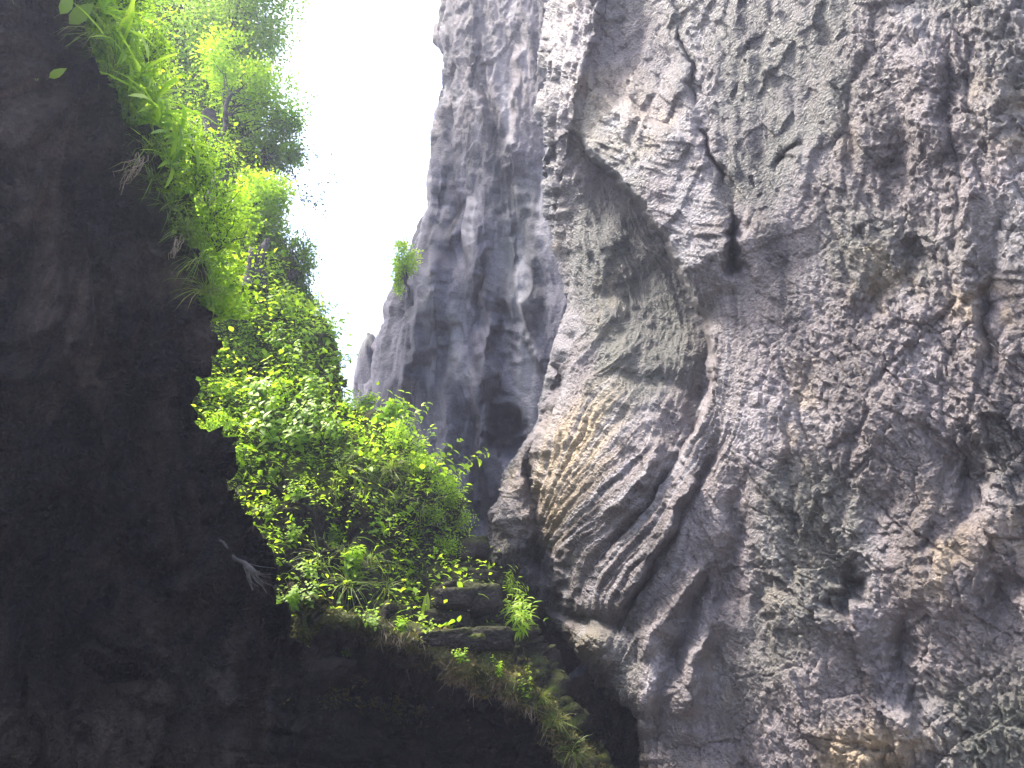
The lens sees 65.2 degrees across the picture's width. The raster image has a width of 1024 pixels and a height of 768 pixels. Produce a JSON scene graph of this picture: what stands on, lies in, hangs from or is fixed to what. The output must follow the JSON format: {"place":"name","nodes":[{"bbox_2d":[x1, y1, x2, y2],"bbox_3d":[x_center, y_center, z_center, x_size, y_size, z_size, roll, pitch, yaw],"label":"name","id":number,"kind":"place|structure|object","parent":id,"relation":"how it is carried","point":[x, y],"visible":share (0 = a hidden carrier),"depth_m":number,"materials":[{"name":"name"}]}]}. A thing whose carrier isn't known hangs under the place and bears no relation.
{"place":"outdoors","nodes":[
{"label":"outdoors","id":0,"kind":"place"},
{"bbox_2d":[0,0,304,767],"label":"cliff","id":1,"kind":"structure","parent":0,"point":[143,624],"depth_m":6.27,"materials":[{"name":"stone"}]},
{"bbox_2d":[54,0,72,17],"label":"broad leaf","id":2,"kind":"object","parent":1,"relation":"on","point":[65,6],"visible":1,"depth_m":6.83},
{"bbox_2d":[64,3,92,24],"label":"broad leaf","id":3,"kind":"object","parent":1,"relation":"on","point":[82,17],"visible":0.96,"depth_m":6.95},
{"bbox_2d":[55,1,137,75],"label":"grass tuft","id":4,"kind":"object","parent":1,"relation":"on","point":[105,32],"visible":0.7,"depth_m":6.95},
{"bbox_2d":[71,0,155,91],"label":"strap fern","id":5,"kind":"object","parent":1,"relation":"attached to","point":[122,47],"visible":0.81,"depth_m":7.02,"materials":[{"name":"green plant"}]},
{"bbox_2d":[77,27,160,115],"bbox_3d":[-3.490,-2.721,7.109,0.894,0.779,0.966,24,11,-35],"label":"grass tuft","id":6,"kind":"object","parent":1,"relation":"on","point":[111,72],"visible":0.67,"depth_m":7.00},
{"bbox_2d":[91,0,166,56],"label":"strap fern","id":7,"kind":"object","parent":1,"relation":"attached to","point":[108,5],"visible":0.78,"depth_m":7.15,"materials":[{"name":"green plant"}]},
{"bbox_2d":[89,26,178,122],"bbox_3d":[-3.269,-2.801,7.081,0.692,0.582,0.810,35,-6,36],"label":"strap fern","id":8,"kind":"object","parent":1,"relation":"attached to","point":[138,70],"visible":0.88,"depth_m":7.07,"materials":[{"name":"green plant"}]},
{"bbox_2d":[93,0,177,87],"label":"strap fern","id":9,"kind":"object","parent":1,"relation":"attached to","point":[125,20],"visible":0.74,"depth_m":7.09,"materials":[{"name":"green plant"}]},
{"bbox_2d":[96,0,181,29],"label":"shrub","id":10,"kind":"object","parent":1,"relation":"on","point":[124,2],"visible":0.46,"depth_m":7.45,"materials":[{"name":"green plant"}]},
{"bbox_2d":[107,153,202,203],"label":"grass tuft","id":11,"kind":"object","parent":1,"relation":"on","point":[149,174],"visible":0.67,"depth_m":6.98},
{"bbox_2d":[113,153,148,193],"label":"hanging roots","id":12,"kind":"object","parent":11,"relation":"hanging from","point":[138,161],"visible":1,"depth_m":6.68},
{"bbox_2d":[119,101,191,177],"bbox_3d":[-3.213,-2.136,7.037,0.864,0.697,0.799,25,10,-28],"label":"grass tuft","id":13,"kind":"object","parent":1,"relation":"on","point":[155,145],"visible":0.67,"depth_m":6.99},
{"bbox_2d":[129,21,188,72],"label":"shrub","id":14,"kind":"object","parent":1,"relation":"on","point":[162,45],"visible":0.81,"depth_m":7.39,"materials":[{"name":"green plant"}]},
{"bbox_2d":[100,68,222,169],"bbox_3d":[-3.007,-2.387,6.929,1.190,0.618,1.048,36,-5,27],"label":"strap fern","id":15,"kind":"object","parent":1,"relation":"attached to","point":[158,108],"visible":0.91,"depth_m":6.94,"materials":[{"name":"green plant"}]},
{"bbox_2d":[121,68,203,130],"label":"strap fern","id":16,"kind":"object","parent":1,"relation":"attached to","point":[163,90],"visible":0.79,"depth_m":7.12,"materials":[{"name":"green plant"}]},
{"bbox_2d":[133,122,201,187],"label":"strap fern","id":17,"kind":"object","parent":1,"relation":"attached to","point":[172,162],"visible":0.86,"depth_m":7.03,"materials":[{"name":"green plant"}]},
{"bbox_2d":[116,168,219,251],"bbox_3d":[-3.001,-1.491,6.959,0.926,0.564,0.900,32,9,11],"label":"grass tuft","id":18,"kind":"object","parent":1,"relation":"on","point":[173,204],"visible":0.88,"depth_m":6.97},
{"bbox_2d":[142,106,225,173],"bbox_3d":[-2.939,-2.164,7.120,0.781,0.588,0.846,-1,-25,2],"label":"strap fern","id":19,"kind":"object","parent":1,"relation":"attached to","point":[182,122],"visible":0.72,"depth_m":7.07,"materials":[{"name":"green plant"}]},
{"bbox_2d":[72,0,298,324],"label":"ground cover","id":20,"kind":"object","parent":1,"relation":"on","point":[221,311],"visible":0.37,"depth_m":7.33,"materials":[{"name":"green plant"}]},
{"bbox_2d":[158,210,219,257],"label":"grass tuft","id":21,"kind":"object","parent":1,"relation":"on","point":[186,232],"visible":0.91,"depth_m":6.97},
{"bbox_2d":[169,240,232,299],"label":"grass tuft","id":22,"kind":"object","parent":1,"relation":"on","point":[199,258],"visible":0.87,"depth_m":6.94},
{"bbox_2d":[164,255,240,327],"bbox_3d":[-2.719,-0.872,6.982,0.699,0.610,0.756,34,9,20],"label":"grass tuft","id":23,"kind":"object","parent":1,"relation":"on","point":[206,289],"visible":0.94,"depth_m":6.97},
{"bbox_2d":[175,139,230,200],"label":"shrub","id":24,"kind":"object","parent":1,"relation":"on","point":[196,172],"visible":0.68,"depth_m":7.31,"materials":[{"name":"green plant"}]},
{"bbox_2d":[164,113,245,177],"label":"shrub","id":25,"kind":"object","parent":1,"relation":"on","point":[203,141],"visible":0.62,"depth_m":7.36,"materials":[{"name":"green plant"}]},
{"bbox_2d":[186,202,266,268],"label":"shrub","id":26,"kind":"object","parent":1,"relation":"on","point":[229,228],"visible":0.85,"depth_m":7.30,"materials":[{"name":"green plant"}]},
{"bbox_2d":[175,150,279,248],"bbox_3d":[-2.702,-1.689,7.420,0.870,0.700,1.000,-4,-25,8],"label":"shrub","id":27,"kind":"object","parent":1,"relation":"on","point":[220,197],"visible":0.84,"depth_m":7.33,"materials":[{"name":"green plant"}]},
{"bbox_2d":[219,539,276,592],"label":"dead branch","id":28,"kind":"object","parent":1,"relation":"attached to","point":[250,568],"visible":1,"depth_m":6.45,"materials":[{"name":"wood"}]},
{"bbox_2d":[204,155,306,261],"bbox_3d":[-4.744,-3.204,14.787,1.539,2.069,1.492,-16,-29,31],"label":"tree","id":29,"kind":"object","parent":1,"relation":"attached to","point":[271,194],"visible":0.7,"depth_m":14.73,"materials":[{"name":"green plant"}]},
{"bbox_2d":[252,0,443,406],"label":"sky","id":30,"kind":"structure","parent":0,"point":[374,66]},
{"bbox_2d":[116,0,613,767],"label":"rock bank","id":31,"kind":"object","parent":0,"point":[308,730],"visible":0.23,"depth_m":10.47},
{"bbox_2d":[201,108,229,213],"bbox_3d":[-5.497,-4.103,14.906,0.471,1.985,1.000,-5,-25,11],"label":"dead tree","id":32,"kind":"object","parent":31,"relation":"on","point":[210,113],"visible":0.36,"depth_m":14.83,"materials":[{"name":"wood"}]},
{"bbox_2d":[200,407,240,436],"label":"shrub","id":33,"kind":"object","parent":31,"relation":"on","point":[214,422],"visible":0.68,"depth_m":11.51,"materials":[{"name":"green plant"}]},
{"bbox_2d":[211,372,245,403],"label":"shrub","id":34,"kind":"object","parent":31,"relation":"on","point":[228,394],"visible":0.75,"depth_m":12.08,"materials":[{"name":"green plant"}]},
{"bbox_2d":[224,320,253,344],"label":"leafy plant","id":35,"kind":"object","parent":31,"relation":"on","point":[247,336],"visible":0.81,"depth_m":13.04,"materials":[{"name":"green plant"}]},
{"bbox_2d":[163,0,317,78],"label":"tree","id":36,"kind":"object","parent":31,"relation":"on","point":[236,10],"visible":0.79,"depth_m":17.98,"materials":[{"name":"green plant"}]},
{"bbox_2d":[235,395,266,429],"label":"leafy plant","id":37,"kind":"object","parent":31,"relation":"on","point":[257,422],"visible":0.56,"depth_m":11.66,"materials":[{"name":"green plant"}]},
{"bbox_2d":[186,12,321,142],"bbox_3d":[-5.352,-5.459,16.451,2.717,4.330,1.894,0,-25,0],"label":"tree","id":38,"kind":"object","parent":31,"relation":"on","point":[251,83],"visible":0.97,"depth_m":16.51,"materials":[{"name":"green plant"}]},
{"bbox_2d":[241,237,269,292],"bbox_3d":[-4.316,-2.064,13.578,0.450,1.038,0.470,0,-25,0],"label":"rock","id":39,"kind":"object","parent":31,"relation":"on","point":[260,259],"visible":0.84,"depth_m":13.44,"materials":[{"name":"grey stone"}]},
{"bbox_2d":[242,377,272,411],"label":"leafy plant","id":40,"kind":"object","parent":31,"relation":"on","point":[263,383],"visible":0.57,"depth_m":11.86,"materials":[{"name":"green plant"}]},
{"bbox_2d":[226,355,295,411],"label":"leafy plant","id":41,"kind":"object","parent":31,"relation":"on","point":[268,408],"visible":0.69,"depth_m":11.85,"materials":[{"name":"green plant"}]},
{"bbox_2d":[242,376,285,449],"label":"leafy plant","id":42,"kind":"object","parent":31,"relation":"on","point":[263,432],"visible":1,"depth_m":11.37,"materials":[{"name":"green plant"}]},
{"bbox_2d":[237,109,309,181],"bbox_3d":[-5.069,-4.545,16.773,1.597,2.304,1.765,0,-25,0],"label":"tree","id":43,"kind":"object","parent":31,"relation":"on","point":[271,149],"visible":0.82,"depth_m":16.70,"materials":[{"name":"green plant"}]},
{"bbox_2d":[286,153,327,218],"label":"branch","id":44,"kind":"object","parent":43,"relation":"attached to","point":[306,193],"visible":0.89,"depth_m":16.60,"materials":[{"name":"green plant"}]},
{"bbox_2d":[294,143,340,190],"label":"branch","id":45,"kind":"object","parent":43,"relation":"attached to","point":[326,182],"visible":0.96,"depth_m":16.80,"materials":[{"name":"green plant"}]},
{"bbox_2d":[251,275,295,318],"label":"leafy plant","id":46,"kind":"object","parent":31,"relation":"on","point":[286,297],"visible":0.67,"depth_m":13.21,"materials":[{"name":"green plant"}]},
{"bbox_2d":[254,215,325,309],"bbox_3d":[-4.116,-1.998,14.858,1.201,2.447,1.626,-20,-32,36],"label":"tree","id":47,"kind":"object","parent":31,"relation":"on","point":[303,256],"visible":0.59,"depth_m":14.87,"materials":[{"name":"green plant"}]},
{"bbox_2d":[282,584,300,610],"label":"leafy plant","id":48,"kind":"object","parent":31,"relation":"on","point":[291,600],"visible":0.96,"depth_m":8.83,"materials":[{"name":"green plant"}]},
{"bbox_2d":[276,286,306,321],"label":"leafy plant","id":49,"kind":"object","parent":31,"relation":"on","point":[283,300],"visible":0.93,"depth_m":13.20,"materials":[{"name":"green plant"}]},
{"bbox_2d":[276,338,308,371],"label":"leafy plant","id":50,"kind":"object","parent":31,"relation":"on","point":[293,356],"visible":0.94,"depth_m":12.47,"materials":[{"name":"green plant"}]},
{"bbox_2d":[281,400,312,452],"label":"leafy plant","id":51,"kind":"object","parent":31,"relation":"on","point":[298,438],"visible":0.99,"depth_m":11.29,"materials":[{"name":"green plant"}]},
{"bbox_2d":[283,476,310,502],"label":"leafy plant","id":52,"kind":"object","parent":31,"relation":"on","point":[298,494],"visible":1,"depth_m":10.39,"materials":[{"name":"green plant"}]},
{"bbox_2d":[284,518,310,547],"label":"leafy plant","id":53,"kind":"object","parent":31,"relation":"on","point":[295,532],"visible":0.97,"depth_m":10.15,"materials":[{"name":"green plant"}]},
{"bbox_2d":[290,552,321,579],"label":"leafy plant","id":54,"kind":"object","parent":31,"relation":"on","point":[308,571],"visible":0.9,"depth_m":9.73,"materials":[{"name":"green plant"}]},
{"bbox_2d":[298,568,319,608],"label":"leafy plant","id":55,"kind":"object","parent":31,"relation":"on","point":[312,592],"visible":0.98,"depth_m":8.90,"materials":[{"name":"green plant"}]},
{"bbox_2d":[289,387,331,430],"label":"leafy plant","id":56,"kind":"object","parent":31,"relation":"on","point":[315,417],"visible":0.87,"depth_m":11.50,"materials":[{"name":"green plant"}]},
{"bbox_2d":[298,306,330,345],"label":"leafy plant","id":57,"kind":"object","parent":31,"relation":"on","point":[307,340],"visible":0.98,"depth_m":12.85,"materials":[{"name":"green plant"}]},
{"bbox_2d":[282,531,349,591],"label":"grass tuft","id":58,"kind":"object","parent":31,"relation":"on","point":[315,558],"visible":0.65,"depth_m":9.98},
{"bbox_2d":[303,365,335,404],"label":"leafy plant","id":59,"kind":"object","parent":31,"relation":"on","point":[314,389],"visible":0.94,"depth_m":12.03,"materials":[{"name":"green plant"}]},
{"bbox_2d":[301,403,344,445],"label":"leafy plant","id":60,"kind":"object","parent":31,"relation":"on","point":[333,433],"visible":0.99,"depth_m":11.28,"materials":[{"name":"green plant"}]},
{"bbox_2d":[314,284,341,319],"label":"leafy plant","id":61,"kind":"object","parent":31,"relation":"on","point":[324,306],"visible":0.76,"depth_m":13.70,"materials":[{"name":"green plant"}]},
{"bbox_2d":[111,0,546,646],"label":"ground cover","id":62,"kind":"object","parent":31,"relation":"on","point":[265,338],"visible":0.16,"depth_m":12.11,"materials":[{"name":"green plant"}]},
{"bbox_2d":[313,289,359,347],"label":"leafy plant","id":63,"kind":"object","parent":31,"relation":"on","point":[331,327],"visible":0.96,"depth_m":13.10,"materials":[{"name":"green plant"}]},
{"bbox_2d":[327,521,346,545],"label":"leafy plant","id":64,"kind":"object","parent":31,"relation":"on","point":[332,534],"visible":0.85,"depth_m":10.67,"materials":[{"name":"green plant"}]},
{"bbox_2d":[323,347,358,374],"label":"leafy plant","id":65,"kind":"object","parent":31,"relation":"on","point":[338,360],"visible":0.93,"depth_m":12.88,"materials":[{"name":"green plant"}]},
{"bbox_2d":[319,552,381,610],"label":"grass tuft","id":66,"kind":"object","parent":31,"relation":"on","point":[348,577],"visible":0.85,"depth_m":9.71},
{"bbox_2d":[324,447,378,513],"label":"grass tuft","id":67,"kind":"object","parent":31,"relation":"on","point":[344,473],"visible":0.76,"depth_m":10.79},
{"bbox_2d":[331,439,371,466],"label":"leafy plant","id":68,"kind":"object","parent":31,"relation":"on","point":[346,449],"visible":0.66,"depth_m":11.21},
{"bbox_2d":[339,544,365,578],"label":"leafy plant","id":69,"kind":"object","parent":31,"relation":"on","point":[353,557],"visible":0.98,"depth_m":9.86,"materials":[{"name":"green plant"}]},
{"bbox_2d":[343,387,368,413],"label":"leafy plant","id":70,"kind":"object","parent":31,"relation":"on","point":[350,405],"visible":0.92,"depth_m":12.08,"materials":[{"name":"green plant"}]},
{"bbox_2d":[336,434,394,496],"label":"grass tuft","id":71,"kind":"object","parent":31,"relation":"on","point":[376,455],"visible":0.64,"depth_m":11.01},
{"bbox_2d":[345,472,386,504],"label":"grass tuft","id":72,"kind":"object","parent":31,"relation":"on","point":[365,490],"visible":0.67,"depth_m":10.85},
{"bbox_2d":[354,391,379,413],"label":"leafy plant","id":73,"kind":"object","parent":31,"relation":"on","point":[366,401],"visible":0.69,"depth_m":12.91,"materials":[{"name":"green plant"}]},
{"bbox_2d":[355,606,379,630],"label":"leafy plant","id":74,"kind":"object","parent":31,"relation":"on","point":[373,621],"visible":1,"depth_m":8.81,"materials":[{"name":"green plant"}]},
{"bbox_2d":[368,494,401,536],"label":"leafy plant","id":75,"kind":"object","parent":31,"relation":"on","point":[375,530],"visible":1,"depth_m":10.39,"materials":[{"name":"green plant"}]},
{"bbox_2d":[355,563,415,611],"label":"grass tuft","id":76,"kind":"object","parent":31,"relation":"on","point":[380,584],"visible":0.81,"depth_m":9.82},
{"bbox_2d":[371,451,410,488],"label":"grass tuft","id":77,"kind":"object","parent":31,"relation":"on","point":[390,467],"visible":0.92,"depth_m":10.87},
{"bbox_2d":[373,390,414,427],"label":"leafy plant","id":78,"kind":"object","parent":31,"relation":"on","point":[386,410],"visible":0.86,"depth_m":11.91,"materials":[{"name":"green plant"}]},
{"bbox_2d":[381,416,424,456],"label":"shrub","id":79,"kind":"object","parent":31,"relation":"on","point":[398,438],"visible":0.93,"depth_m":11.32,"materials":[{"name":"green plant"}]},
{"bbox_2d":[376,473,431,519],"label":"grass tuft","id":80,"kind":"object","parent":31,"relation":"on","point":[396,496],"visible":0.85,"depth_m":10.72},
{"bbox_2d":[376,445,434,491],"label":"grass tuft","id":81,"kind":"object","parent":31,"relation":"on","point":[409,474],"visible":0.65,"depth_m":10.95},
{"bbox_2d":[395,390,431,437],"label":"leafy plant","id":82,"kind":"object","parent":31,"relation":"on","point":[411,423],"visible":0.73,"depth_m":11.64,"materials":[{"name":"green plant"}]},
{"bbox_2d":[400,449,441,478],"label":"shrub","id":83,"kind":"object","parent":31,"relation":"on","point":[417,463],"visible":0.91,"depth_m":11.03,"materials":[{"name":"green plant"}]},
{"bbox_2d":[391,484,450,531],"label":"grass tuft","id":84,"kind":"object","parent":31,"relation":"on","point":[431,499],"visible":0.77,"depth_m":10.74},
{"bbox_2d":[411,424,435,460],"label":"leafy plant","id":85,"kind":"object","parent":31,"relation":"on","point":[418,448],"visible":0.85,"depth_m":11.43,"materials":[{"name":"green plant"}]},
{"bbox_2d":[418,496,450,525],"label":"shrub","id":86,"kind":"object","parent":31,"relation":"on","point":[434,516],"visible":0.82,"depth_m":10.80,"materials":[{"name":"green plant"}]},
{"bbox_2d":[279,593,607,767],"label":"moss","id":87,"kind":"object","parent":31,"relation":"on","point":[517,668],"visible":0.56,"depth_m":8.93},
{"bbox_2d":[416,627,472,649],"bbox_3d":[-0.751,2.909,9.093,0.651,0.230,0.561,0,-25,0],"label":"rock","id":88,"kind":"object","parent":31,"relation":"on","point":[439,638],"visible":0.68,"depth_m":8.87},
{"bbox_2d":[423,609,470,628],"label":"rock","id":89,"kind":"object","parent":31,"relation":"on","point":[441,617],"visible":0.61,"depth_m":9.69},
{"bbox_2d":[433,587,473,610],"bbox_3d":[-0.710,2.647,9.812,0.491,0.244,0.556,0,-25,0],"label":"rock","id":90,"kind":"object","parent":89,"relation":"on","point":[457,598],"visible":0.93,"depth_m":9.59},
{"bbox_2d":[427,463,469,516],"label":"shrub","id":91,"kind":"object","parent":31,"relation":"on","point":[447,488],"visible":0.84,"depth_m":10.99,"materials":[{"name":"green plant"}]},
{"bbox_2d":[435,531,470,559],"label":"shrub","id":92,"kind":"object","parent":31,"relation":"on","point":[449,545],"visible":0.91,"depth_m":10.67,"materials":[{"name":"green plant"}]},
{"bbox_2d":[425,438,489,487],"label":"leafy plant","id":93,"kind":"object","parent":31,"relation":"on","point":[466,466],"visible":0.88,"depth_m":11.16,"materials":[{"name":"green plant"}]},
{"bbox_2d":[447,504,478,534],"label":"shrub","id":94,"kind":"object","parent":31,"relation":"on","point":[454,527],"visible":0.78,"depth_m":11.25,"materials":[{"name":"green plant"}]},
{"bbox_2d":[440,535,491,563],"bbox_3d":[-0.654,2.310,10.958,0.749,0.427,0.562,0,-25,0],"label":"rock","id":95,"kind":"object","parent":31,"relation":"on","point":[476,548],"visible":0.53,"depth_m":10.74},
{"bbox_2d":[449,633,486,652],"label":"rock","id":96,"kind":"object","parent":31,"relation":"on","point":[477,642],"visible":0.51,"depth_m":8.87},
{"bbox_2d":[457,567,499,583],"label":"rock","id":97,"kind":"object","parent":31,"relation":"on","point":[484,576],"visible":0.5,"depth_m":10.30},
{"bbox_2d":[460,582,502,616],"bbox_3d":[-0.386,2.716,10.068,0.551,0.395,0.552,0,-25,0],"label":"rock","id":98,"kind":"object","parent":31,"relation":"on","point":[483,605],"visible":0.79,"depth_m":9.85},
{"bbox_2d":[374,624,590,767],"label":"dry grass","id":99,"kind":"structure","parent":31,"relation":"on","point":[454,678],"depth_m":8.86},
{"bbox_2d":[471,626,514,651],"bbox_3d":[-0.232,2.970,9.282,0.538,0.275,0.563,0,-25,0],"label":"rock","id":100,"kind":"object","parent":31,"relation":"on","point":[499,638],"visible":0.75,"depth_m":9.06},
{"bbox_2d":[503,564,528,598],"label":"lance leaved plant","id":101,"kind":"object","parent":31,"relation":"on","point":[510,574],"visible":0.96,"depth_m":10.66,"materials":[{"name":"green plant"}]},
{"bbox_2d":[498,588,538,639],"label":"lance leaved plant","id":102,"kind":"object","parent":31,"relation":"on","point":[520,629],"visible":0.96,"depth_m":9.85,"materials":[{"name":"green plant"}]},
{"bbox_2d":[534,619,583,673],"bbox_3d":[0.850,3.978,12.385,1.375,1.159,1.562,0,-25,0],"label":"boulder","id":103,"kind":"object","parent":31,"relation":"on","point":[571,661],"visible":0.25,"depth_m":11.76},
{"bbox_2d":[556,731,596,767],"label":"grass tuft","id":104,"kind":"object","parent":31,"relation":"on","point":[572,754],"visible":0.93,"depth_m":8.80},
{"bbox_2d":[568,666,639,767],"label":"boulder","id":105,"kind":"object","parent":31,"relation":"on","point":[615,732],"visible":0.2,"depth_m":13.48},
{"bbox_2d":[362,0,586,680],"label":"cliff","id":106,"kind":"structure","parent":0,"point":[463,345],"depth_m":18.19,"materials":[{"name":"stone"}]},
{"bbox_2d":[353,332,375,407],"bbox_3d":[-3.649,0.313,21.486,1.291,3.516,2.038,0,-25,0],"label":"rock","id":107,"kind":"object","parent":106,"relation":"on","point":[362,374],"visible":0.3,"depth_m":20.97,"materials":[{"name":"stone"}]},
{"bbox_2d":[388,235,423,305],"bbox_3d":[-2.354,-2.472,17.670,0.791,1.606,0.994,0,-25,0],"label":"tree","id":108,"kind":"object","parent":106,"relation":"on","point":[403,268],"visible":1,"depth_m":17.65,"materials":[{"name":"green plant"}]},
{"bbox_2d":[485,0,1023,767],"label":"cliff","id":109,"kind":"structure","parent":0,"point":[761,500],"depth_m":8.60,"materials":[{"name":"grey stone"}]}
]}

